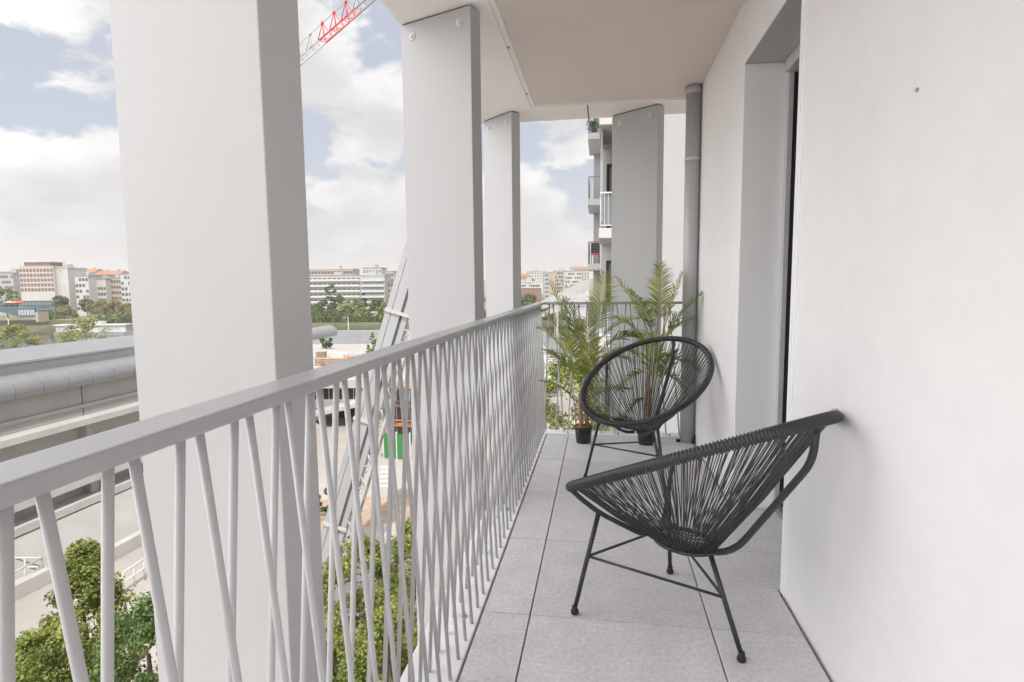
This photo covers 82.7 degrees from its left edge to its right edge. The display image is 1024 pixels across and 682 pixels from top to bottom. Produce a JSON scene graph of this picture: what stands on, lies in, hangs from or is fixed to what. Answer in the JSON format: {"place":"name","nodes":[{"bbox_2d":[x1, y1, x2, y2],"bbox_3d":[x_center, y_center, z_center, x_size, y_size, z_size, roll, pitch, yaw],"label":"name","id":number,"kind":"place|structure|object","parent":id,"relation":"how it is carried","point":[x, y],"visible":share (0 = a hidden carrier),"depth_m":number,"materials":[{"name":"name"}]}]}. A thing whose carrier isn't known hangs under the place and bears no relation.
{"place":"outdoors","nodes":[
{"label":"outdoors","id":0,"kind":"place"},
{"bbox_2d":[0,269,18,272],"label":"apartment house","id":1,"kind":"structure","parent":0,"point":[10,271],"depth_m":377.14,"materials":[{"name":"concrete"}]},
{"bbox_2d":[0,267,21,314],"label":"apartment house","id":2,"kind":"structure","parent":0,"point":[10,280],"depth_m":328.39,"materials":[{"name":"concrete"}]},
{"bbox_2d":[87,268,103,272],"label":"apartment house","id":3,"kind":"structure","parent":0,"point":[94,270],"depth_m":351.79,"materials":[{"name":"orange tile"}]},
{"bbox_2d":[94,269,128,276],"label":"apartment house","id":4,"kind":"structure","parent":0,"point":[108,273],"depth_m":340.92,"materials":[{"name":"orange tile"}]},
{"bbox_2d":[119,273,130,312],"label":"apartment house","id":5,"kind":"structure","parent":0,"point":[125,286],"depth_m":312.44,"materials":[{"name":"concrete"}]},
{"bbox_2d":[115,530,141,559],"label":"wall","id":6,"kind":"structure","parent":0,"point":[127,544],"depth_m":31.13,"materials":[{"name":"white concrete"}]},
{"bbox_2d":[0,320,590,328],"bbox_3d":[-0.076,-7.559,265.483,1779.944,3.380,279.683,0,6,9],"label":"quay","id":7,"kind":"structure","parent":0,"point":[313,324],"depth_m":262.46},
{"bbox_2d":[0,324,592,357],"bbox_3d":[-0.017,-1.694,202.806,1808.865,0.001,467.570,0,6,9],"label":"river water","id":8,"kind":"structure","parent":0,"point":[47,335],"depth_m":219.33,"materials":[{"name":"liquid"}]},
{"bbox_2d":[53,321,132,335],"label":"houseboat","id":9,"kind":"object","parent":8,"relation":"on","point":[122,329],"visible":0.67,"depth_m":224.81,"materials":[{"name":"metal"}]},
{"bbox_2d":[0,301,592,324],"bbox_3d":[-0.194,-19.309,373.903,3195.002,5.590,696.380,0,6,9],"label":"bank","id":10,"kind":"structure","parent":0,"point":[12,319],"depth_m":268.29,"materials":[{"name":"green plant"}]},
{"bbox_2d":[0,288,20,317],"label":"tree","id":11,"kind":"object","parent":10,"relation":"on","point":[10,295],"visible":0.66,"depth_m":288.49,"materials":[{"name":"green plant"}]},
{"bbox_2d":[0,305,48,321],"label":"building","id":12,"kind":"structure","parent":10,"relation":"on","point":[28,312],"depth_m":261.83,"materials":[{"name":"grey concrete"}]},
{"bbox_2d":[18,261,75,311],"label":"office building","id":13,"kind":"structure","parent":10,"relation":"on","point":[38,283],"depth_m":308.21,"materials":[{"name":"concrete"}]},
{"bbox_2d":[40,310,57,319],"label":"bank tree","id":14,"kind":"object","parent":10,"relation":"on","point":[51,313],"visible":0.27,"depth_m":271.27,"materials":[{"name":"green plant"}]},
{"bbox_2d":[50,295,69,307],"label":"tree","id":15,"kind":"object","parent":10,"relation":"on","point":[57,303],"visible":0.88,"depth_m":302.89,"materials":[{"name":"green plant"}]},
{"bbox_2d":[52,305,78,318],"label":"tree","id":16,"kind":"object","parent":10,"relation":"on","point":[62,312],"visible":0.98,"depth_m":280.50,"materials":[{"name":"green plant"}]},
{"bbox_2d":[55,262,86,315],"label":"apartment house","id":17,"kind":"structure","parent":10,"relation":"on","point":[65,276],"depth_m":310.93,"materials":[{"name":"concrete"}]},
{"bbox_2d":[78,298,93,311],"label":"tree","id":18,"kind":"object","parent":10,"relation":"on","point":[82,303],"visible":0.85,"depth_m":297.76,"materials":[{"name":"green plant"}]},
{"bbox_2d":[74,272,101,315],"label":"apartment house","id":19,"kind":"structure","parent":10,"relation":"on","point":[86,285],"depth_m":305.01,"materials":[{"name":"concrete"}]},
{"bbox_2d":[87,300,114,317],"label":"tree","id":20,"kind":"object","parent":10,"relation":"on","point":[103,305],"visible":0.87,"depth_m":285.71,"materials":[{"name":"green plant"}]},
{"bbox_2d":[96,273,111,314],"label":"apartment house","id":21,"kind":"structure","parent":10,"relation":"on","point":[104,293],"depth_m":310.94,"materials":[{"name":"concrete"}]},
{"bbox_2d":[105,274,121,312],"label":"apartment house","id":22,"kind":"structure","parent":10,"relation":"on","point":[116,288],"depth_m":314.57,"materials":[{"name":"concrete"}]},
{"bbox_2d":[102,300,124,316],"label":"tree","id":23,"kind":"object","parent":10,"relation":"on","point":[115,302],"visible":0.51,"depth_m":287.63,"materials":[{"name":"green plant"}]},
{"bbox_2d":[115,302,131,317],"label":"tree","id":24,"kind":"object","parent":10,"relation":"on","point":[126,305],"visible":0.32,"depth_m":283.15,"materials":[{"name":"green plant"}]},
{"bbox_2d":[312,301,331,316],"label":"tree","id":25,"kind":"object","parent":10,"relation":"on","point":[321,304],"visible":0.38,"depth_m":274.15,"materials":[{"name":"green plant"}]},
{"bbox_2d":[323,284,338,309],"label":"tree","id":26,"kind":"object","parent":10,"relation":"on","point":[330,292],"visible":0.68,"depth_m":276.07,"materials":[{"name":"green plant"}]},
{"bbox_2d":[328,295,345,315],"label":"tree","id":27,"kind":"object","parent":10,"relation":"on","point":[340,298],"visible":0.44,"depth_m":278.05,"materials":[{"name":"green plant"}]},
{"bbox_2d":[94,306,592,323],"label":"undergrowth","id":28,"kind":"object","parent":10,"relation":"on","point":[124,317],"visible":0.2,"depth_m":265.25,"materials":[{"name":"green plant"}]},
{"bbox_2d":[336,303,359,321],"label":"tree","id":29,"kind":"object","parent":10,"relation":"on","point":[349,308],"visible":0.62,"depth_m":267.26,"materials":[{"name":"green plant"}]},
{"bbox_2d":[344,298,364,311],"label":"tree","id":30,"kind":"object","parent":10,"relation":"on","point":[357,303],"visible":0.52,"depth_m":285.74,"materials":[{"name":"green plant"}]},
{"bbox_2d":[360,292,367,313],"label":"tree","id":31,"kind":"object","parent":10,"relation":"on","point":[364,299],"visible":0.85,"depth_m":298.29,"materials":[{"name":"green plant"}]},
{"bbox_2d":[357,307,370,316],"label":"tree","id":32,"kind":"object","parent":10,"relation":"on","point":[362,309],"visible":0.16,"depth_m":272.47,"materials":[{"name":"green plant"}]},
{"bbox_2d":[367,299,383,311],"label":"tree","id":33,"kind":"object","parent":10,"relation":"on","point":[374,305],"visible":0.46,"depth_m":294.29,"materials":[{"name":"green plant"}]},
{"bbox_2d":[360,271,391,311],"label":"apartment block","id":34,"kind":"structure","parent":10,"relation":"on","point":[374,284],"depth_m":298.43,"materials":[{"name":"concrete"}]},
{"bbox_2d":[375,302,387,313],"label":"tree","id":35,"kind":"object","parent":10,"relation":"on","point":[383,305],"visible":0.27,"depth_m":277.98,"materials":[{"name":"green plant"}]},
{"bbox_2d":[388,281,393,296],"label":"apartment house","id":36,"kind":"structure","parent":10,"relation":"on","point":[390,284],"depth_m":306.60,"materials":[{"name":"concrete"}]},
{"bbox_2d":[541,279,588,341],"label":"sloping roof","id":37,"kind":"structure","parent":10,"relation":"on","point":[576,289],"depth_m":135.07,"materials":[{"name":"white paint"}]},
{"bbox_2d":[0,0,593,279],"label":"sky","id":38,"kind":"structure","parent":0,"point":[61,190],"materials":[{"name":"white"}]},
{"bbox_2d":[15,361,591,681],"bbox_3d":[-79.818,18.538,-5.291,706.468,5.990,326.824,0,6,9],"label":"plaza ground","id":39,"kind":"structure","parent":0,"point":[31,608],"depth_m":30.52,"materials":[{"name":"beige concrete"}]},
{"bbox_2d":[0,323,46,349],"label":"tree","id":40,"kind":"object","parent":39,"relation":"on","point":[20,334],"visible":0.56,"depth_m":87.99,"materials":[{"name":"green plant"}]},
{"bbox_2d":[15,567,51,600],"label":"wall","id":41,"kind":"structure","parent":39,"relation":"on","point":[31,582],"depth_m":27.25,"materials":[{"name":"white concrete"}]},
{"bbox_2d":[15,613,120,681],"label":"street tree","id":42,"kind":"object","parent":39,"relation":"on","point":[50,640],"visible":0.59,"depth_m":12.70,"materials":[{"name":"green plant"}]},
{"bbox_2d":[54,317,112,342],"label":"tree","id":43,"kind":"object","parent":39,"relation":"on","point":[71,334],"visible":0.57,"depth_m":91.01,"materials":[{"name":"green plant"}]},
{"bbox_2d":[31,537,158,681],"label":"street tree","id":44,"kind":"object","parent":39,"relation":"on","point":[83,564],"visible":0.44,"depth_m":14.38,"materials":[{"name":"green plant"}]},
{"bbox_2d":[87,590,158,681],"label":"street tree","id":45,"kind":"object","parent":39,"relation":"on","point":[142,622],"visible":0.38,"depth_m":11.89,"materials":[{"name":"green plant"}]},
{"bbox_2d":[121,557,145,594],"bbox_3d":[-17.861,11.065,28.223,0.090,1.095,2.771,0,6,6],"label":"plaza railing","id":46,"kind":"object","parent":39,"relation":"on","point":[134,573],"visible":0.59,"depth_m":27.55,"materials":[{"name":"white metal"}]},
{"bbox_2d":[0,325,337,579],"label":"industrial building","id":47,"kind":"structure","parent":39,"relation":"on","point":[53,395],"depth_m":32.84,"materials":[{"name":"metal"}]},
{"bbox_2d":[15,557,43,567],"bbox_3d":[-24.721,11.108,28.488,3.610,1.095,0.090,0,6,1],"label":"plaza railing","id":48,"kind":"object","parent":47,"relation":"on","point":[25,558],"visible":0.38,"depth_m":28.39,"materials":[{"name":"white metal"}]},
{"bbox_2d":[15,557,43,580],"bbox_3d":[-23.125,11.230,27.085,0.090,1.095,2.850,0,6,7],"label":"plaza railing","id":49,"kind":"object","parent":47,"relation":"on","point":[23,568],"visible":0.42,"depth_m":27.63,"materials":[{"name":"white metal"}]},
{"bbox_2d":[109,0,326,681],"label":"column","id":50,"kind":"structure","parent":39,"relation":"on","point":[209,114],"depth_m":1.15,"materials":[{"name":"paint"}]},
{"bbox_2d":[319,488,328,522],"bbox_3d":[-11.098,11.722,35.318,1.841,6.392,2.082,0,6,11],"label":"street tree","id":51,"kind":"object","parent":39,"relation":"on","point":[324,509],"visible":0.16,"depth_m":35.03,"materials":[{"name":"green plant"}]},
{"bbox_2d":[299,0,375,65],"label":"tower crane","id":52,"kind":"object","parent":39,"relation":"on","point":[332,28],"visible":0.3,"depth_m":56.54,"materials":[{"name":"red metal"}]},
{"bbox_2d":[321,238,408,587],"bbox_3d":[-5.906,1.585,26.956,8.027,21.207,1.045,-1,6,-4],"label":"leaning mast","id":53,"kind":"object","parent":39,"relation":"on","point":[394,326],"visible":0.23,"depth_m":26.74,"materials":[{"name":"white metal"}]},
{"bbox_2d":[322,532,416,681],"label":"street tree","id":54,"kind":"object","parent":39,"relation":"on","point":[360,601],"visible":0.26,"depth_m":15.47,"materials":[{"name":"green plant"}]},
{"bbox_2d":[332,595,417,681],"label":"street tree","id":55,"kind":"object","parent":39,"relation":"on","point":[360,671],"visible":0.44,"depth_m":13.33,"materials":[{"name":"green plant"}]},
{"bbox_2d":[380,466,387,486],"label":"road markings","id":56,"kind":"object","parent":39,"relation":"on","point":[383,476],"visible":0.6,"depth_m":43.13,"materials":[{"name":"white paint"}]},
{"bbox_2d":[356,514,416,674],"bbox_3d":[-2.839,9.816,18.046,4.060,9.086,4.076,0,6,6],"label":"street tree","id":57,"kind":"object","parent":39,"relation":"on","point":[407,544],"visible":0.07,"depth_m":17.43,"materials":[{"name":"green plant"}]},
{"bbox_2d":[382,382,411,440],"bbox_3d":[-9.425,6.326,52.050,4.100,5.700,1.740,1,6,14],"label":"scaffold","id":58,"kind":"object","parent":39,"relation":"on","point":[398,429],"visible":0.16,"depth_m":52.62,"materials":[{"name":"metal"}]},
{"bbox_2d":[383,432,410,460],"bbox_3d":[-9.368,8.505,47.252,2.500,2.300,0.110,1,6,17],"label":"site hoarding","id":59,"kind":"object","parent":39,"relation":"on","point":[398,445],"visible":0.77,"depth_m":47.21,"materials":[{"name":"green paint"}]},
{"bbox_2d":[312,328,545,347],"bbox_3d":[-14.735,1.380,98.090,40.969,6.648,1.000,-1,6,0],"label":"quay hall","id":60,"kind":"structure","parent":39,"relation":"on","point":[352,337],"depth_m":97.39,"materials":[{"name":"metal"}]},
{"bbox_2d":[313,344,560,419],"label":"terrace building","id":61,"kind":"structure","parent":39,"relation":"on","point":[352,350],"depth_m":61.45,"materials":[{"name":"concrete"}]},
{"bbox_2d":[315,351,326,357],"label":"pallet stack","id":62,"kind":"object","parent":61,"relation":"on","point":[321,354],"visible":0.58,"depth_m":74.03,"materials":[{"name":"brown wood"}]},
{"bbox_2d":[319,337,332,348],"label":"terrace tree","id":63,"kind":"object","parent":61,"relation":"on","point":[326,343],"visible":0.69,"depth_m":90.27,"materials":[{"name":"green plant"}]},
{"bbox_2d":[314,357,348,365],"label":"timber stack","id":64,"kind":"object","parent":61,"relation":"on","point":[321,361],"visible":0.56,"depth_m":71.07,"materials":[{"name":"brown wood"}]},
{"bbox_2d":[331,353,348,357],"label":"pallet stack","id":65,"kind":"object","parent":61,"relation":"on","point":[338,355],"visible":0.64,"depth_m":76.12,"materials":[{"name":"white paint"}]},
{"bbox_2d":[366,332,376,352],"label":"terrace tree","id":66,"kind":"object","parent":61,"relation":"on","point":[369,349],"visible":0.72,"depth_m":84.19,"materials":[{"name":"green plant"}]},
{"bbox_2d":[401,5,486,642],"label":"column","id":67,"kind":"structure","parent":39,"relation":"on","point":[441,72],"depth_m":2.95,"materials":[{"name":"paint"}]},
{"bbox_2d":[483,111,520,496],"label":"column","id":68,"kind":"structure","parent":39,"relation":"on","point":[502,206],"depth_m":4.66,"materials":[{"name":"paint"}]},
{"bbox_2d":[381,0,744,123],"bbox_3d":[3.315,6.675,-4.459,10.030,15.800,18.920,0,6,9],"label":"balcony ceiling","id":69,"kind":"structure","parent":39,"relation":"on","point":[545,60],"depth_m":3.33,"materials":[{"name":"paint"}]},
{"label":"floor slab","id":70,"kind":"structure","parent":69,"relation":"on","visible":0},
{"bbox_2d":[0,302,547,681],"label":"railing","id":71,"kind":"object","parent":70,"relation":"on","point":[443,647],"visible":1,"depth_m":1.07,"materials":[{"name":"metal"}]},
{"bbox_2d":[544,301,681,437],"bbox_3d":[0.769,0.262,4.388,1.085,1.115,0.133,0,6,9],"label":"railing","id":72,"kind":"object","parent":70,"relation":"on","point":[555,431],"visible":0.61,"depth_m":4.39,"materials":[{"name":"paint"}]},
{"bbox_2d":[516,441,781,681],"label":"floor bed","id":73,"kind":"object","parent":70,"relation":"on","point":[538,578],"depth_m":2.21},
{"bbox_2d":[459,434,829,681],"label":"balcony floor","id":74,"kind":"structure","parent":73,"relation":"on","point":[624,625],"depth_m":2.09,"materials":[{"name":"tile"}]},
{"bbox_2d":[537,269,646,443],"bbox_3d":[0.550,0.112,4.115,0.815,1.242,0.455,0,6,9],"label":"potted palm","id":75,"kind":"object","parent":74,"relation":"on","point":[583,432],"visible":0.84,"depth_m":4.10,"materials":[{"name":"green plant"}]},
{"bbox_2d":[580,336,713,495],"bbox_3d":[0.789,0.399,3.430,0.742,0.799,0.866,4,7,38],"label":"lounge chair","id":76,"kind":"object","parent":74,"relation":"on","point":[657,420],"visible":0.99,"depth_m":3.51,"materials":[{"name":"plastic"}]},
{"bbox_2d":[602,261,702,445],"bbox_3d":[0.972,0.089,4.047,0.720,1.293,0.442,0,6,9],"label":"potted palm","id":77,"kind":"object","parent":74,"relation":"on","point":[649,436],"visible":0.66,"depth_m":4.02,"materials":[{"name":"green plant"}]},
{"bbox_2d":[566,410,842,663],"bbox_3d":[0.572,0.553,1.885,0.742,0.799,0.866,-4,7,-34],"label":"lounge chair","id":78,"kind":"object","parent":74,"relation":"on","point":[808,430],"visible":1,"depth_m":1.71,"materials":[{"name":"plastic"}]},
{"bbox_2d":[694,0,1023,681],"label":"wall","id":79,"kind":"structure","parent":73,"relation":"on","point":[902,554],"depth_m":1.38,"materials":[{"name":"paint"}]},
{"bbox_2d":[676,83,701,443],"bbox_3d":[1.234,-0.503,4.067,0.130,2.461,0.156,0,6,9],"label":"downpipe","id":80,"kind":"object","parent":79,"relation":"attached to","point":[693,92],"visible":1,"depth_m":4.00,"materials":[{"name":"metal"}]},
{"bbox_2d":[772,43,799,519],"bbox_3d":[1.276,-0.189,2.413,0.120,2.155,0.809,0,6,9],"label":"sliding door","id":81,"kind":"structure","parent":79,"relation":"attached to","point":[792,64],"depth_m":2.76,"materials":[{"name":"metal"}]},
{"bbox_2d":[538,358,609,430],"bbox_3d":[1.598,6.454,17.692,4.000,12.052,3.956,-3,6,-24],"label":"street tree","id":82,"kind":"object","parent":39,"relation":"on","point":[553,371],"visible":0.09,"depth_m":16.79,"materials":[{"name":"green plant"}]},
{"bbox_2d":[610,104,663,431],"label":"column","id":83,"kind":"structure","parent":39,"relation":"on","point":[637,184],"depth_m":4.55,"materials":[{"name":"paint"}]},
{"bbox_2d":[309,263,359,274],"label":"building","id":84,"kind":"structure","parent":0,"point":[350,271],"depth_m":342.52,"materials":[{"name":"concrete"}]},
{"bbox_2d":[310,272,360,310],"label":"apartment block","id":85,"kind":"structure","parent":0,"point":[347,287],"depth_m":310.29,"materials":[{"name":"concrete"}]},
{"bbox_2d":[319,493,413,530],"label":"pavement","id":86,"kind":"structure","parent":0,"point":[366,515],"depth_m":36.49,"materials":[{"name":"beige concrete"}]},
{"bbox_2d":[325,542,416,670],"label":"road","id":87,"kind":"structure","parent":0,"point":[347,586],"depth_m":27.52,"materials":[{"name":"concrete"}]},
{"bbox_2d":[363,265,386,274],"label":"apartment block","id":88,"kind":"structure","parent":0,"point":[379,270],"depth_m":327.61,"materials":[{"name":"concrete"}]},
{"bbox_2d":[385,271,396,280],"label":"apartment house","id":89,"kind":"structure","parent":0,"point":[393,273],"depth_m":318.01,"materials":[{"name":"concrete"}]},
{"bbox_2d":[521,273,529,280],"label":"hill house","id":90,"kind":"structure","parent":0,"point":[524,276],"depth_m":517.23,"materials":[{"name":"white tile"}]},
{"bbox_2d":[526,270,546,293],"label":"hill house","id":91,"kind":"structure","parent":0,"point":[535,275],"depth_m":636.07,"materials":[{"name":"concrete"}]},
{"bbox_2d":[484,289,592,301],"bbox_3d":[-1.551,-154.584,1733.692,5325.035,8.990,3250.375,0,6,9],"label":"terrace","id":92,"kind":"structure","parent":0,"point":[590,293],"depth_m":527.62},
{"bbox_2d":[521,277,540,286],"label":"hill house","id":93,"kind":"structure","parent":92,"relation":"on","point":[535,283],"depth_m":238.84,"materials":[{"name":"concrete"}]},
{"bbox_2d":[521,279,541,302],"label":"hill house","id":94,"kind":"structure","parent":92,"relation":"on","point":[530,290],"depth_m":235.18,"materials":[{"name":"red concrete"}]},
{"bbox_2d":[543,273,549,298],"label":"hill house","id":95,"kind":"structure","parent":92,"relation":"on","point":[545,286],"depth_m":428.20,"materials":[{"name":"concrete"}]},
{"bbox_2d":[547,272,554,296],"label":"hill house","id":96,"kind":"structure","parent":92,"relation":"on","point":[552,275],"depth_m":467.75,"materials":[{"name":"concrete"}]},
{"bbox_2d":[563,269,581,289],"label":"hill house","id":97,"kind":"structure","parent":92,"relation":"on","point":[572,277],"depth_m":447.48,"materials":[{"name":"concrete"}]},
{"bbox_2d":[564,282,589,318],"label":"hill house","id":98,"kind":"structure","parent":92,"relation":"on","point":[581,308],"depth_m":229.87,"materials":[{"name":"concrete"}]},
{"bbox_2d":[484,279,592,289],"bbox_3d":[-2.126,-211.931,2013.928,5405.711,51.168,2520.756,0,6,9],"label":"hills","id":99,"kind":"structure","parent":0,"point":[591,283],"depth_m":1339.51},
{"bbox_2d":[553,268,566,293],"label":"hill house","id":100,"kind":"structure","parent":0,"point":[559,278],"depth_m":477.54,"materials":[{"name":"concrete"}]},
{"bbox_2d":[569,266,588,281],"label":"hill house","id":101,"kind":"structure","parent":0,"point":[584,273],"depth_m":596.36,"materials":[{"name":"beige concrete"}]},
{"bbox_2d":[591,243,599,263],"bbox_3d":[3.754,-3.966,26.228,0.400,0.950,0.410,0,6,9],"label":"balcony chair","id":102,"kind":"object","parent":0,"point":[595,248],"visible":0.78,"depth_m":26.36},
{"bbox_2d":[587,113,685,432],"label":"balcony tower","id":103,"kind":"structure","parent":0,"point":[600,151],"depth_m":17.02,"materials":[{"name":"concrete"}]},
{"bbox_2d":[586,118,598,132],"bbox_3d":[3.620,-9.696,25.720,0.645,1.052,0.701,-2,6,-14],"label":"balcony plant","id":104,"kind":"object","parent":103,"relation":"on","point":[595,125],"visible":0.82,"depth_m":25.66,"materials":[{"name":"green plant"}]},
{"bbox_2d":[605,362,610,404],"bbox_3d":[3.817,1.648,20.479,1.040,2.400,0.078,0,6,9],"label":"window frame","id":105,"kind":"structure","parent":103,"relation":"in","point":[610,362],"depth_m":20.49,"materials":[{"name":"black metal"}]},
{"bbox_2d":[606,260,610,304],"bbox_3d":[3.784,-1.586,20.161,1.040,2.400,0.078,0,6,9],"label":"window frame","id":106,"kind":"structure","parent":103,"relation":"in","point":[608,263],"depth_m":20.12,"materials":[{"name":"black metal"}]},
{"bbox_2d":[606,164,611,227],"bbox_3d":[3.752,-4.821,19.844,1.040,2.400,0.078,0,6,9],"label":"window frame","id":107,"kind":"structure","parent":103,"relation":"in","point":[609,166],"depth_m":19.81,"materials":[{"name":"black metal"}]},
{"label":"terrain","id":108,"kind":"structure","parent":0,"visible":0},
{"bbox_2d":[521,294,536,306],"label":"tree","id":109,"kind":"object","parent":108,"relation":"on","point":[530,301],"visible":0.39,"depth_m":233.44,"materials":[{"name":"green plant"}]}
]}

